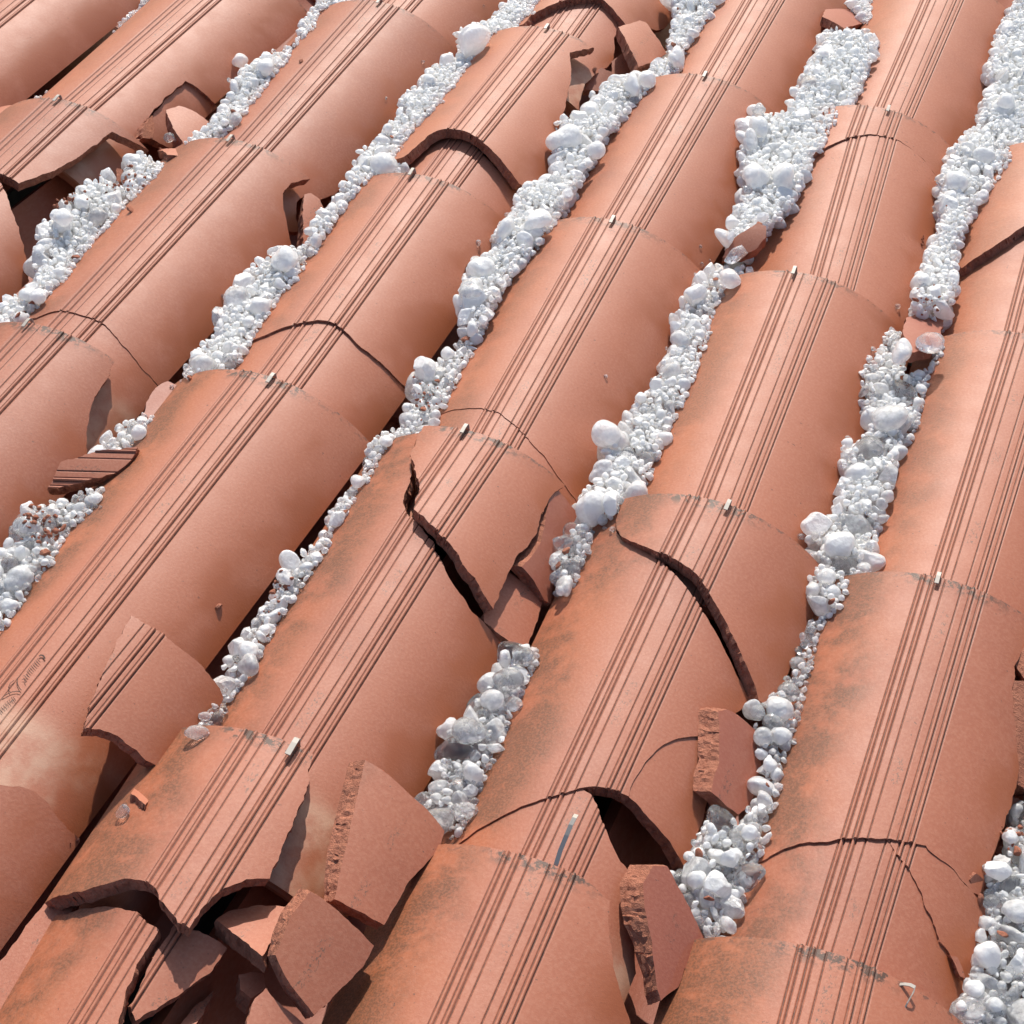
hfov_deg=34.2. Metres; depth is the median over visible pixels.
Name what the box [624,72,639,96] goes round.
hailstone
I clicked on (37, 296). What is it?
hailstone
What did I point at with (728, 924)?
hailstone
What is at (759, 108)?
hailstone
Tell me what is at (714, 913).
hailstone
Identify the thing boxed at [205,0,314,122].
pan tile
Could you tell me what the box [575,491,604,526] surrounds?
hailstone
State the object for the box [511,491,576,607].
tile shard
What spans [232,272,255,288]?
hailstone
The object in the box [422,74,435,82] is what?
hailstone
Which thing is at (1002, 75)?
hailstone
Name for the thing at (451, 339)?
pan tile
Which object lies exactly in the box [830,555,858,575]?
hailstone
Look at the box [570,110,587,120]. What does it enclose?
hailstone
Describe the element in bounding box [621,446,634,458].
hailstone
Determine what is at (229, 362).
hailstone
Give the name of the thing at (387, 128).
hailstone
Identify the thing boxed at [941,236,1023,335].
broken cover tile
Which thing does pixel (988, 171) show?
hailstone
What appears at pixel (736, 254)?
hailstone
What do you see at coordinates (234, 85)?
hailstone
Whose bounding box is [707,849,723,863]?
hailstone
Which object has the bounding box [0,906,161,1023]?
broken cover tile
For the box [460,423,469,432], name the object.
tile clip
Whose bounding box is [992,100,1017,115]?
hailstone
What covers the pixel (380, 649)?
broken cover tile
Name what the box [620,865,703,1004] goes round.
tile shard
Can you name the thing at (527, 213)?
hailstone
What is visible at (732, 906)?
hailstone
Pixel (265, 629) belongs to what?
hailstone
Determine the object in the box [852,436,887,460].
hailstone
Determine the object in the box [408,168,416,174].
tile clip
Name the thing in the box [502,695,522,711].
hailstone
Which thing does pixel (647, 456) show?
hailstone
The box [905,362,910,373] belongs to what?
pan tile
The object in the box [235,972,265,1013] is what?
tile shard
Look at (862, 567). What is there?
hailstone
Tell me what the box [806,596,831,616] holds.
hailstone
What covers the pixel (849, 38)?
hailstone
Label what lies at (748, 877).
hailstone
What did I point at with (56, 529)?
clay crumbs
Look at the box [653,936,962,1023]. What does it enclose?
cover tile
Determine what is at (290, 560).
hailstone
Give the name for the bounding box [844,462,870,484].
hailstone
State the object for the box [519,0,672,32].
broken cover tile
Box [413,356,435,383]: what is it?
hailstone
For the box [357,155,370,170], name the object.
hailstone
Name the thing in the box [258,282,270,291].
hailstone
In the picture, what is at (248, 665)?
hailstone
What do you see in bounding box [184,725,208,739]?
hailstone
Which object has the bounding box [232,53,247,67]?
hailstone
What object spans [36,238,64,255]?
hailstone
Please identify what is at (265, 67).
hailstone
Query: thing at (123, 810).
hailstone
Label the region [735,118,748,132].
hailstone
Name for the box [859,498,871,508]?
hailstone
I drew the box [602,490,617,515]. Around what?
hailstone
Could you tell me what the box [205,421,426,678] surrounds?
pan tile
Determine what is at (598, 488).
hailstone
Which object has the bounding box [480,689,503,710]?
hailstone
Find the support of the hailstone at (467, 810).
on the broken cover tile at (634, 671)
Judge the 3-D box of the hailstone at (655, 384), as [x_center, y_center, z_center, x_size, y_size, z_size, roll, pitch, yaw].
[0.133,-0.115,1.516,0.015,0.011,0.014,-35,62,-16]
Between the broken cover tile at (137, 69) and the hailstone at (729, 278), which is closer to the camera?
the hailstone at (729, 278)
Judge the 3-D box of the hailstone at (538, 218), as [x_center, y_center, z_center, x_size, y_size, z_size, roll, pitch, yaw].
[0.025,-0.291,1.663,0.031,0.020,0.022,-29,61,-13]
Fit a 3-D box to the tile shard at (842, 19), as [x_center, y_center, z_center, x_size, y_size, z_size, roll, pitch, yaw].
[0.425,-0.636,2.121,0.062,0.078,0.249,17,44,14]
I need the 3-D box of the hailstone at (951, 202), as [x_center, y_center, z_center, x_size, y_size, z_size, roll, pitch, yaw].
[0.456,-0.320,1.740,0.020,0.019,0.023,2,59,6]
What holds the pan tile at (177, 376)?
on the roof board
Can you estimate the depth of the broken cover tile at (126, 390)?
1.51 m
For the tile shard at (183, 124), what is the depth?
1.82 m
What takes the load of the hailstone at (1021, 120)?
on the hail
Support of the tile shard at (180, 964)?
on the pan tile at (221, 979)
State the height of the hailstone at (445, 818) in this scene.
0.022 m
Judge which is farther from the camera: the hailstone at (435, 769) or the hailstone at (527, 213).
the hailstone at (527, 213)
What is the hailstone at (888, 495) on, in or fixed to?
on the cover tile at (954, 509)
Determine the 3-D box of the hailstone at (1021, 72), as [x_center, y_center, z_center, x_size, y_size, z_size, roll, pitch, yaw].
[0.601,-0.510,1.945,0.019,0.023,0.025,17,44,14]
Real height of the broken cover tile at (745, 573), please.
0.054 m
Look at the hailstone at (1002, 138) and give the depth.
1.83 m
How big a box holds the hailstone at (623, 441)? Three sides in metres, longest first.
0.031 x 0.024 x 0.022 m
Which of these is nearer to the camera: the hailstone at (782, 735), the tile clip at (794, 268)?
the hailstone at (782, 735)
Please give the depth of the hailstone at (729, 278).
1.61 m
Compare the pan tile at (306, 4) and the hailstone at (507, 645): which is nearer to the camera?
the hailstone at (507, 645)
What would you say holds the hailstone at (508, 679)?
on the hail
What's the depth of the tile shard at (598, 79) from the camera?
1.96 m
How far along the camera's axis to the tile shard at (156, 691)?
1.19 m
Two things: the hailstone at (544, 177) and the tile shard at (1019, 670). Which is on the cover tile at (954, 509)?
the tile shard at (1019, 670)
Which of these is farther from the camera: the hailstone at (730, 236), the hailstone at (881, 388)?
the hailstone at (730, 236)
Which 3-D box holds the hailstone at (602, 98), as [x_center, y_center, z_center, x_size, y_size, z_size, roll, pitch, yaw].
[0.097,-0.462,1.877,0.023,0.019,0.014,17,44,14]
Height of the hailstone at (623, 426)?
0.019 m
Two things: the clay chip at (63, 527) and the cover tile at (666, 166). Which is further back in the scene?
the cover tile at (666, 166)
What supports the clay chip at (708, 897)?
on the hail
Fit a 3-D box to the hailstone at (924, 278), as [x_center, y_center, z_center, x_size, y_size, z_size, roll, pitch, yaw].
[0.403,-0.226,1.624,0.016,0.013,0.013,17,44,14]
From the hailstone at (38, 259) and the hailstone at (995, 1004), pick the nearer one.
the hailstone at (995, 1004)
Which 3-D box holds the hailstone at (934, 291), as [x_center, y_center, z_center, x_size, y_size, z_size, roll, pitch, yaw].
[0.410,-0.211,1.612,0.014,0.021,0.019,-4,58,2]
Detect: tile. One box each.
[0,0,139,106]
[0,97,148,190]
[0,98,28,194]
[0,183,28,302]
[0,322,114,547]
[0,369,368,837]
[0,762,173,984]
[0,785,79,950]
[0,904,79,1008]
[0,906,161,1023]
[11,115,173,300]
[25,137,309,385]
[28,311,157,453]
[29,10,138,98]
[42,0,306,188]
[45,725,312,936]
[63,360,194,511]
[150,778,445,1023]
[188,180,347,360]
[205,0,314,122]
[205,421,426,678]
[216,433,500,918]
[224,0,456,235]
[234,322,405,441]
[243,172,502,388]
[321,844,629,1023]
[370,0,509,50]
[389,323,459,424]
[395,25,593,189]
[406,409,576,529]
[409,138,516,273]
[410,426,564,613]
[438,216,700,501]
[441,505,748,843]
[442,554,569,723]
[461,789,635,1001]
[486,66,609,190]
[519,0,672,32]
[532,3,617,113]
[561,73,776,270]
[602,799,701,1023]
[609,21,670,71]
[616,494,818,711]
[624,737,706,868]
[645,270,901,620]
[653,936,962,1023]
[680,0,848,112]
[698,618,795,847]
[712,838,964,1010]
[713,194,765,271]
[743,571,1023,895]
[744,135,936,379]
[813,104,950,175]
[855,0,1005,146]
[866,330,1023,680]
[887,840,990,977]
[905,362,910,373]
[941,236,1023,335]
[958,142,1023,277]
[976,796,1023,897]
[997,0,1013,7]
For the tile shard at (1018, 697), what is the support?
on the pan tile at (1000, 843)
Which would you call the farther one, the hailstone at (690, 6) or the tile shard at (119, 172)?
the hailstone at (690, 6)
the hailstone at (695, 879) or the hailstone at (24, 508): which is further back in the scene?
the hailstone at (24, 508)
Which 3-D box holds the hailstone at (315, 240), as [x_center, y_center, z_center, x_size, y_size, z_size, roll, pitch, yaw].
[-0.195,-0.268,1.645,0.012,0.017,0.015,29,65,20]
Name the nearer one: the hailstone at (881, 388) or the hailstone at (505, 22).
the hailstone at (881, 388)
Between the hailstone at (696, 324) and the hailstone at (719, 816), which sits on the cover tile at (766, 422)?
the hailstone at (696, 324)
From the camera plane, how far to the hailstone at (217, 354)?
1.51 m
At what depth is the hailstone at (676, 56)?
1.93 m
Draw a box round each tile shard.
[0,105,10,112]
[47,447,139,494]
[81,615,222,767]
[116,168,123,185]
[128,925,226,1023]
[130,789,148,809]
[136,115,153,142]
[144,82,216,149]
[144,381,175,418]
[157,148,177,161]
[166,106,208,147]
[181,990,214,1023]
[214,905,284,972]
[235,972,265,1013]
[245,988,302,1023]
[267,888,373,1018]
[297,193,322,246]
[324,760,443,929]
[480,572,542,644]
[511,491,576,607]
[583,68,611,95]
[610,53,630,74]
[616,20,666,71]
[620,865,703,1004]
[693,707,760,815]
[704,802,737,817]
[722,223,766,263]
[820,9,861,31]
[901,315,942,362]
[947,955,964,980]
[969,872,984,893]
[1012,680,1023,799]
[1014,647,1023,680]
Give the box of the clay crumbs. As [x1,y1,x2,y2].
[20,7,1023,854]
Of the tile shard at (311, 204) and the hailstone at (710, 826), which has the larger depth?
the tile shard at (311, 204)
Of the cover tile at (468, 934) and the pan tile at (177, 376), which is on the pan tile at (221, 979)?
the cover tile at (468, 934)
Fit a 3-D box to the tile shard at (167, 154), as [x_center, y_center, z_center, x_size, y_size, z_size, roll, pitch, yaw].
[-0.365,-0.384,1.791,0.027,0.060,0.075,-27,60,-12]
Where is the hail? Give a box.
[0,0,1023,1023]
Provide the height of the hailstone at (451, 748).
0.024 m
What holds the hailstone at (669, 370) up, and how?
on the hail
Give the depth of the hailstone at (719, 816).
1.16 m
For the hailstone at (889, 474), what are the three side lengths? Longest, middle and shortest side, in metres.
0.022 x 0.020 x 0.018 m
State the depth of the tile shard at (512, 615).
1.32 m
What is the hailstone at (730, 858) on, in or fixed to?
on the hail
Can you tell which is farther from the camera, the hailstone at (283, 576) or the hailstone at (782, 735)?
the hailstone at (283, 576)
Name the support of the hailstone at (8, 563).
on the hail
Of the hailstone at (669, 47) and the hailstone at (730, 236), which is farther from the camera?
the hailstone at (669, 47)
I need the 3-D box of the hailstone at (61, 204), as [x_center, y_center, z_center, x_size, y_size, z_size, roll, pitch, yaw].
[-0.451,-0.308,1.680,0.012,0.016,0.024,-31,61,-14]
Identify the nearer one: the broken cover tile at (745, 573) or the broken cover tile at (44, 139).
the broken cover tile at (745, 573)
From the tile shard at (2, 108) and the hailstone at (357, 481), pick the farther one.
the tile shard at (2, 108)
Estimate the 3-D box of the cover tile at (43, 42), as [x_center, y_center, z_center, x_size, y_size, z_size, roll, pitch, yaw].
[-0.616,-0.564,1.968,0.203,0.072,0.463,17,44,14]
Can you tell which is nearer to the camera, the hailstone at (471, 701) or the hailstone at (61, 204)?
the hailstone at (471, 701)
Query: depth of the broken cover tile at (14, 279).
1.64 m
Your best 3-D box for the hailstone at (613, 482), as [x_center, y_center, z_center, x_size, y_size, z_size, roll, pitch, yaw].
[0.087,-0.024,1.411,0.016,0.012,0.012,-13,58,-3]
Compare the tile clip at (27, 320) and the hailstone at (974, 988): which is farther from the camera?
the tile clip at (27, 320)
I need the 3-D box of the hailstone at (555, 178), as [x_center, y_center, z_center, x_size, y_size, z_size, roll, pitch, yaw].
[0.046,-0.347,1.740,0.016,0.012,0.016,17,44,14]
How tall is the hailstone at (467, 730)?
0.022 m
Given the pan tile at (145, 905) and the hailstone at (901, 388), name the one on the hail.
the hailstone at (901, 388)
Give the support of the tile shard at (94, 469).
on the cover tile at (224, 487)
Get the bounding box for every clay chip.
[39,548,50,555]
[59,524,65,531]
[126,206,133,211]
[461,336,469,341]
[562,547,569,553]
[695,848,702,856]
[703,895,713,900]
[828,598,834,604]
[977,893,983,906]
[997,930,1008,937]
[1013,846,1021,855]
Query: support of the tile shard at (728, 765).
on the broken cover tile at (634, 671)
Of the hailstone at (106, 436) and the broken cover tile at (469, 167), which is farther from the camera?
the broken cover tile at (469, 167)
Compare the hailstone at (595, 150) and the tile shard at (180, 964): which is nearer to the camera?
the tile shard at (180, 964)
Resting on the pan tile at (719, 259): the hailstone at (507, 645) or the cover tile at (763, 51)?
the cover tile at (763, 51)
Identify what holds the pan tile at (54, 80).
on the roof board at (14, 196)
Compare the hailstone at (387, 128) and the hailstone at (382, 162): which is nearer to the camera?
the hailstone at (382, 162)
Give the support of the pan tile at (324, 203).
on the roof board
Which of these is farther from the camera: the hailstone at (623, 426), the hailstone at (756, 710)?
the hailstone at (623, 426)
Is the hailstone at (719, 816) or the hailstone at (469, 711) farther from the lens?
the hailstone at (469, 711)
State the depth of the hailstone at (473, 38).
1.92 m
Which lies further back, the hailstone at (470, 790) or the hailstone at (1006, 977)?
the hailstone at (470, 790)
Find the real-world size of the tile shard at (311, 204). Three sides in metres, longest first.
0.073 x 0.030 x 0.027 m
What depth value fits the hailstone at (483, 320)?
1.55 m
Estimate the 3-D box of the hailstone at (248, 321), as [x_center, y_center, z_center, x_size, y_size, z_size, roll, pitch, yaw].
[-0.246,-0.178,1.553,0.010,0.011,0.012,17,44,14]
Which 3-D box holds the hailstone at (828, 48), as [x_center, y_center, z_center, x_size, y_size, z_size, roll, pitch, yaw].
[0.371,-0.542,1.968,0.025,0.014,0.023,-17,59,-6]
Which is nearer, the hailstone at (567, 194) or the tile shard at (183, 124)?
the hailstone at (567, 194)
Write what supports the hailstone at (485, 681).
on the hail
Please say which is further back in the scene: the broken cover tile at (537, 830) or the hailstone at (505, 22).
the hailstone at (505, 22)
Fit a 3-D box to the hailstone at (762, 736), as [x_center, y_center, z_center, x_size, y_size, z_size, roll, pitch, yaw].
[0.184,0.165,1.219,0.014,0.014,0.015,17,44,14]
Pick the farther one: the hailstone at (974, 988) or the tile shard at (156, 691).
the tile shard at (156, 691)
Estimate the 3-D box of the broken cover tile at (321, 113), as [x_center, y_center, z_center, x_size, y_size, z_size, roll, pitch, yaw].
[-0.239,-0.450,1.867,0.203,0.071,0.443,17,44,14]
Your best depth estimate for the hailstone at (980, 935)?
1.11 m
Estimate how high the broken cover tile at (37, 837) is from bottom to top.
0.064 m
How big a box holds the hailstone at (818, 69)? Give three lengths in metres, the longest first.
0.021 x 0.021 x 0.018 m
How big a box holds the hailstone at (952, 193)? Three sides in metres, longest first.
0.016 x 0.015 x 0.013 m
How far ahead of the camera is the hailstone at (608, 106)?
1.85 m
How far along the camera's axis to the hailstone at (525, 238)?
1.64 m
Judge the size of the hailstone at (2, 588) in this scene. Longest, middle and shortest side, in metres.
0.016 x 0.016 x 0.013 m
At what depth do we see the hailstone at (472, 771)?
1.18 m
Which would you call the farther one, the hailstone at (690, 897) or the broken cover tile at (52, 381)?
the broken cover tile at (52, 381)
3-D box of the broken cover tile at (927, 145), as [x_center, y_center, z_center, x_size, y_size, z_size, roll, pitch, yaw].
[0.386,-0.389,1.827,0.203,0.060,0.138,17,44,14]
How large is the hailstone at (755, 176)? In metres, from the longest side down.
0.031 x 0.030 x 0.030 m
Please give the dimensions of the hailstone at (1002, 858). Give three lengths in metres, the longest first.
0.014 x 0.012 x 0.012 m
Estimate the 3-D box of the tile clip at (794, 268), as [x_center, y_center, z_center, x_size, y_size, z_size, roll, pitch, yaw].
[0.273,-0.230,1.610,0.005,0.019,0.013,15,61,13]
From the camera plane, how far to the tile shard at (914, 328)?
1.58 m
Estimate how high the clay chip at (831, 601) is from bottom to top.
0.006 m
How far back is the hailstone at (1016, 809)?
1.20 m
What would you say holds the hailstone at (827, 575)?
on the hail
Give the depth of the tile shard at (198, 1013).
1.06 m
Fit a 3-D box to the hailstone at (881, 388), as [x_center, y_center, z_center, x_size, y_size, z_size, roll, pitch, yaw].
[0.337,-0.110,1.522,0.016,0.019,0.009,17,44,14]
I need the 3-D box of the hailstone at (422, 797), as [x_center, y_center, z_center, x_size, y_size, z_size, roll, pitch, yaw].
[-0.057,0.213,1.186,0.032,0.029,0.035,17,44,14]
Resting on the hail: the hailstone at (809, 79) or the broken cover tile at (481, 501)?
the hailstone at (809, 79)
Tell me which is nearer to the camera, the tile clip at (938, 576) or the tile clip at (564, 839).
the tile clip at (564, 839)
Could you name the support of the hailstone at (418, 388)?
on the hail
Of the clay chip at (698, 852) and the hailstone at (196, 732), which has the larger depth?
the hailstone at (196, 732)
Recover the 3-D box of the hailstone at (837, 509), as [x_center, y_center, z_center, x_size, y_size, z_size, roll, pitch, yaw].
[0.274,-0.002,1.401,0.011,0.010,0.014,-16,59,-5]
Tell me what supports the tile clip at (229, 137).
on the broken cover tile at (321, 113)
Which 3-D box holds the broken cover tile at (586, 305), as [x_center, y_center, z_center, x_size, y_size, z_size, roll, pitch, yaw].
[0.039,-0.157,1.562,0.203,0.068,0.362,17,44,14]
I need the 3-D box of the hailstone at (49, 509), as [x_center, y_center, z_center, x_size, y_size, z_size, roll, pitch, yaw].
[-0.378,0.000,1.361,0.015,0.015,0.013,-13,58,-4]
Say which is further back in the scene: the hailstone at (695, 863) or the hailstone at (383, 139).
the hailstone at (383, 139)
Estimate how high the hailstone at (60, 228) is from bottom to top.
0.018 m
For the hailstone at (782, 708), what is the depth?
1.23 m
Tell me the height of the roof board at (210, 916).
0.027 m
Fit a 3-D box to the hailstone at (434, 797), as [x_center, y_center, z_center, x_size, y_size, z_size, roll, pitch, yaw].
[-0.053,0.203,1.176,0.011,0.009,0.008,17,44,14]
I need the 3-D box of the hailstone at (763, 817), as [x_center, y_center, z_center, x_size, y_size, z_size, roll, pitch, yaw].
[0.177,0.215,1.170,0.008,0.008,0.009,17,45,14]
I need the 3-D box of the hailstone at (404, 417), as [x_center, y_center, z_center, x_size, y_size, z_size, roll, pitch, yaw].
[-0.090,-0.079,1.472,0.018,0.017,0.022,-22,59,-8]
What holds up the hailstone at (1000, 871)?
on the hail
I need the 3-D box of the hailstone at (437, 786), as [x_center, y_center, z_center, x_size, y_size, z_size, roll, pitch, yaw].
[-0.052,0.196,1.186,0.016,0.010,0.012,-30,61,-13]
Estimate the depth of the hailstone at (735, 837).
1.15 m
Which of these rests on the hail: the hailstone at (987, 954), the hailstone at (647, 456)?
the hailstone at (987, 954)
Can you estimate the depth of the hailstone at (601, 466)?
1.42 m
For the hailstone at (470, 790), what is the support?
on the broken cover tile at (634, 671)
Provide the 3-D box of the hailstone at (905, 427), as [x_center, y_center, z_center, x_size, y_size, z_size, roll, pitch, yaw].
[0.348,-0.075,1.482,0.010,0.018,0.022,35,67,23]
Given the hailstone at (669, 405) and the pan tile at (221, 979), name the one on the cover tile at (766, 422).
the hailstone at (669, 405)
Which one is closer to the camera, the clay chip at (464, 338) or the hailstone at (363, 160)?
the clay chip at (464, 338)
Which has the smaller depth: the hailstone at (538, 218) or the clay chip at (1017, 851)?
the clay chip at (1017, 851)
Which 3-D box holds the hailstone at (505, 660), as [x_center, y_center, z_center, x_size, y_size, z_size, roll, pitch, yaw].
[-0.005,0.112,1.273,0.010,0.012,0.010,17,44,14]
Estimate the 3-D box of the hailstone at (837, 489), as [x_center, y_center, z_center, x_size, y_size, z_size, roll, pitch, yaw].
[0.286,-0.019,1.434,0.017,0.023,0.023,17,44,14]
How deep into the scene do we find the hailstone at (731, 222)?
1.69 m
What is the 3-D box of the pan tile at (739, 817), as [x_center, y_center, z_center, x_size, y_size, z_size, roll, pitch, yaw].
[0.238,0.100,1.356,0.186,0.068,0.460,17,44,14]
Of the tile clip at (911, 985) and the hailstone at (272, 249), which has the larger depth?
the hailstone at (272, 249)
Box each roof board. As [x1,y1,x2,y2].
[7,181,44,207]
[123,532,446,1023]
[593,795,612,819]
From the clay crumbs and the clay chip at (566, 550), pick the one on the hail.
the clay chip at (566, 550)
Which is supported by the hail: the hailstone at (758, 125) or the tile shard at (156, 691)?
the hailstone at (758, 125)
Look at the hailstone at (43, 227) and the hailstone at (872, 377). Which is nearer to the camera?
the hailstone at (872, 377)
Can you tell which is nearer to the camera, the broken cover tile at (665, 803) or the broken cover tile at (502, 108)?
the broken cover tile at (665, 803)
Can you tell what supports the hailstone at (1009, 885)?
on the hail
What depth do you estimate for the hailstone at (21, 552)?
1.31 m
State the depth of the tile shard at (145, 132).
1.82 m
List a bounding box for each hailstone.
[0,565,3,577]
[0,580,5,594]
[0,598,18,612]
[1,556,18,572]
[3,565,33,591]
[12,514,40,534]
[14,545,29,560]
[18,288,32,301]
[20,501,32,515]
[23,256,35,278]
[25,282,37,289]
[29,288,45,303]
[32,251,50,270]
[33,244,44,254]
[35,221,52,238]
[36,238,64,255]
[41,535,54,545]
[42,504,57,516]
[49,209,58,220]
[53,208,72,226]
[53,221,71,232]
[58,199,71,211]
[74,194,88,209]
[85,207,107,227]
[88,493,102,503]
[99,168,115,182]
[99,430,112,447]
[103,190,121,206]
[115,803,129,818]
[121,169,135,183]
[122,153,142,168]
[123,179,136,190]
[126,421,137,434]
[131,424,146,439]
[163,132,173,141]
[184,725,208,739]
[189,355,213,372]
[211,350,224,362]
[212,307,230,326]
[213,675,238,696]
[220,341,233,353]
[221,357,236,368]
[223,286,247,308]
[228,637,243,654]
[230,79,239,95]
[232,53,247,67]
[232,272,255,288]
[237,653,258,676]
[238,641,258,658]
[242,316,254,327]
[249,297,270,315]
[256,58,273,76]
[257,291,272,298]
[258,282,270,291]
[258,625,269,635]
[262,609,281,623]
[267,245,280,254]
[271,245,298,271]
[273,278,286,289]
[274,595,287,609]
[276,568,293,584]
[279,550,300,572]
[309,232,321,247]
[327,202,337,213]
[329,511,344,526]
[350,475,364,487]
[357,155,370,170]
[370,152,397,174]
[374,145,388,154]
[375,135,390,145]
[380,435,392,446]
[383,123,392,133]
[399,412,419,428]
[405,372,425,400]
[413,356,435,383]
[413,384,422,393]
[414,791,447,809]
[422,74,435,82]
[427,760,447,779]
[428,779,448,793]
[428,808,455,833]
[429,793,442,804]
[434,735,472,764]
[435,367,446,377]
[436,717,455,739]
[439,53,454,65]
[441,346,454,360]
[450,790,468,811]
[451,717,487,744]
[453,294,461,317]
[457,308,474,325]
[458,23,490,58]
[459,278,483,298]
[459,802,477,818]
[461,290,486,309]
[462,784,477,797]
[463,705,477,720]
[463,762,482,782]
[465,693,482,716]
[467,257,495,277]
[470,749,481,761]
[477,672,494,692]
[478,307,493,320]
[478,315,487,324]
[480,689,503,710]
[485,717,506,743]
[486,743,504,752]
[492,667,524,690]
[496,217,514,239]
[497,641,519,666]
[499,20,512,27]
[499,649,510,667]
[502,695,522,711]
[512,646,533,664]
[512,665,529,680]
[516,231,532,249]
[519,224,543,240]
[524,208,552,229]
[524,210,532,216]
[538,174,550,182]
[538,203,551,213]
[545,124,582,150]
[547,174,563,183]
[548,161,565,174]
[552,535,573,550]
[555,585,564,595]
[556,575,572,596]
[561,188,573,201]
[561,558,580,578]
[563,522,577,535]
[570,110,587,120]
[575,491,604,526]
[580,101,599,116]
[581,133,591,144]
[586,141,605,159]
[588,459,615,481]
[589,94,604,105]
[591,420,620,446]
[593,486,605,492]
[598,431,630,449]
[600,101,615,114]
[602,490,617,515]
[605,476,624,490]
[606,90,618,101]
[607,74,626,83]
[614,100,624,111]
[614,455,630,466]
[618,421,631,437]
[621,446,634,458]
[622,410,632,426]
[623,465,640,483]
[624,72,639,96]
[632,70,640,77]
[635,392,646,402]
[637,70,655,88]
[637,451,654,465]
[649,378,664,390]
[659,362,681,378]
[660,0,671,7]
[664,400,674,413]
[667,41,681,53]
[668,45,684,68]
[669,313,679,323]
[670,330,691,346]
[673,868,690,893]
[681,856,710,890]
[683,891,697,908]
[684,284,706,307]
[685,319,701,332]
[686,0,695,12]
[687,871,706,887]
[691,271,708,285]
[703,262,716,281]
[703,870,731,898]
[706,805,733,831]
[706,822,714,830]
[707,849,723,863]
[709,0,724,5]
[710,906,718,921]
[714,228,734,247]
[719,268,740,288]
[720,849,739,867]
[720,894,744,918]
[720,916,736,933]
[724,245,747,263]
[725,215,740,229]
[727,230,734,242]
[729,828,744,851]
[731,863,765,892]
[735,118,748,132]
[740,822,762,840]
[741,824,757,840]
[742,699,761,720]
[743,128,757,150]
[743,164,770,190]
[747,776,774,795]
[749,116,768,140]
[749,704,764,717]
[752,103,765,113]
[752,213,768,223]
[753,727,772,745]
[757,790,772,809]
[758,812,768,822]
[762,143,781,159]
[762,714,785,729]
[763,757,777,772]
[766,696,793,721]
[771,727,791,744]
[773,163,793,188]
[776,186,797,201]
[777,682,800,701]
[779,149,791,161]
[795,108,811,120]
[799,75,819,90]
[800,512,831,534]
[804,625,816,638]
[806,581,819,595]
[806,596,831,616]
[812,65,826,76]
[816,568,836,584]
[818,44,834,57]
[824,532,854,556]
[825,77,841,95]
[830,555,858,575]
[832,502,842,515]
[833,476,853,499]
[839,514,872,539]
[842,35,852,45]
[843,0,858,8]
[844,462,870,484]
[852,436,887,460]
[856,562,870,572]
[858,385,868,397]
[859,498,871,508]
[859,549,885,571]
[860,408,875,430]
[864,373,881,383]
[870,457,882,470]
[872,405,907,431]
[873,382,889,393]
[877,463,897,485]
[880,490,893,502]
[888,443,907,460]
[890,379,918,403]
[892,338,911,364]
[897,416,911,434]
[915,332,944,353]
[915,384,926,393]
[917,273,931,285]
[926,284,940,298]
[932,300,954,319]
[938,195,958,213]
[944,171,967,191]
[944,190,956,198]
[947,272,958,285]
[949,995,985,1022]
[956,1000,966,1010]
[960,141,974,150]
[964,980,984,996]
[971,972,1006,995]
[973,147,995,164]
[974,941,1000,967]
[975,189,988,204]
[975,928,987,942]
[982,894,1001,909]
[983,165,993,179]
[984,861,1012,881]
[986,997,1003,1011]
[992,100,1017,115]
[993,854,1010,866]
[995,67,1008,83]
[995,133,1006,145]
[996,93,1014,108]
[996,924,1023,944]
[998,20,1013,32]
[999,876,1018,893]
[1000,971,1012,982]
[1002,829,1018,843]
[1002,843,1020,866]
[1002,899,1023,922]
[1003,827,1018,854]
[1004,952,1023,979]
[1004,985,1021,1001]
[1006,998,1023,1023]
[1010,803,1023,817]
[1015,85,1023,94]
[1017,68,1023,84]
[1018,116,1023,126]
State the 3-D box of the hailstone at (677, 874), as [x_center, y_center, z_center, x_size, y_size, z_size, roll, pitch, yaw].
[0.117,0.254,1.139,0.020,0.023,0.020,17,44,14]
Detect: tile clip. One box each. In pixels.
[21,318,34,326]
[52,94,62,100]
[226,134,235,141]
[266,372,276,382]
[285,737,300,755]
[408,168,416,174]
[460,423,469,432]
[554,814,577,866]
[609,215,615,222]
[724,499,731,509]
[791,266,796,273]
[900,982,915,1007]
[934,572,941,583]
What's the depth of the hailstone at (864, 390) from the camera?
1.52 m
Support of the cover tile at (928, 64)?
on the pan tile at (719, 259)
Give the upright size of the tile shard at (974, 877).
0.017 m
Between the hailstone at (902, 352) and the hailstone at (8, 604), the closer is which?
the hailstone at (8, 604)
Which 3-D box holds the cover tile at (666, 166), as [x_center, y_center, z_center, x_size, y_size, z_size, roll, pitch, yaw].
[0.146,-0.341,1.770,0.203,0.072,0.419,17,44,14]
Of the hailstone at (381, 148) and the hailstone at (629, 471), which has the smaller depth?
the hailstone at (629, 471)
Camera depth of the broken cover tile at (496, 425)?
1.44 m
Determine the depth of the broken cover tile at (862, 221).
1.71 m
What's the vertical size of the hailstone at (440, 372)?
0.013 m
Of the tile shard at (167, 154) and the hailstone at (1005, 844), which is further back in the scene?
the tile shard at (167, 154)
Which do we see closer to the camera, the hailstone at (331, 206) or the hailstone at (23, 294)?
the hailstone at (23, 294)
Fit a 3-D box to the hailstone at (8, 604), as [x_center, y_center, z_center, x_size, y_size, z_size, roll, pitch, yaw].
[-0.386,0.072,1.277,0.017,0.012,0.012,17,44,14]

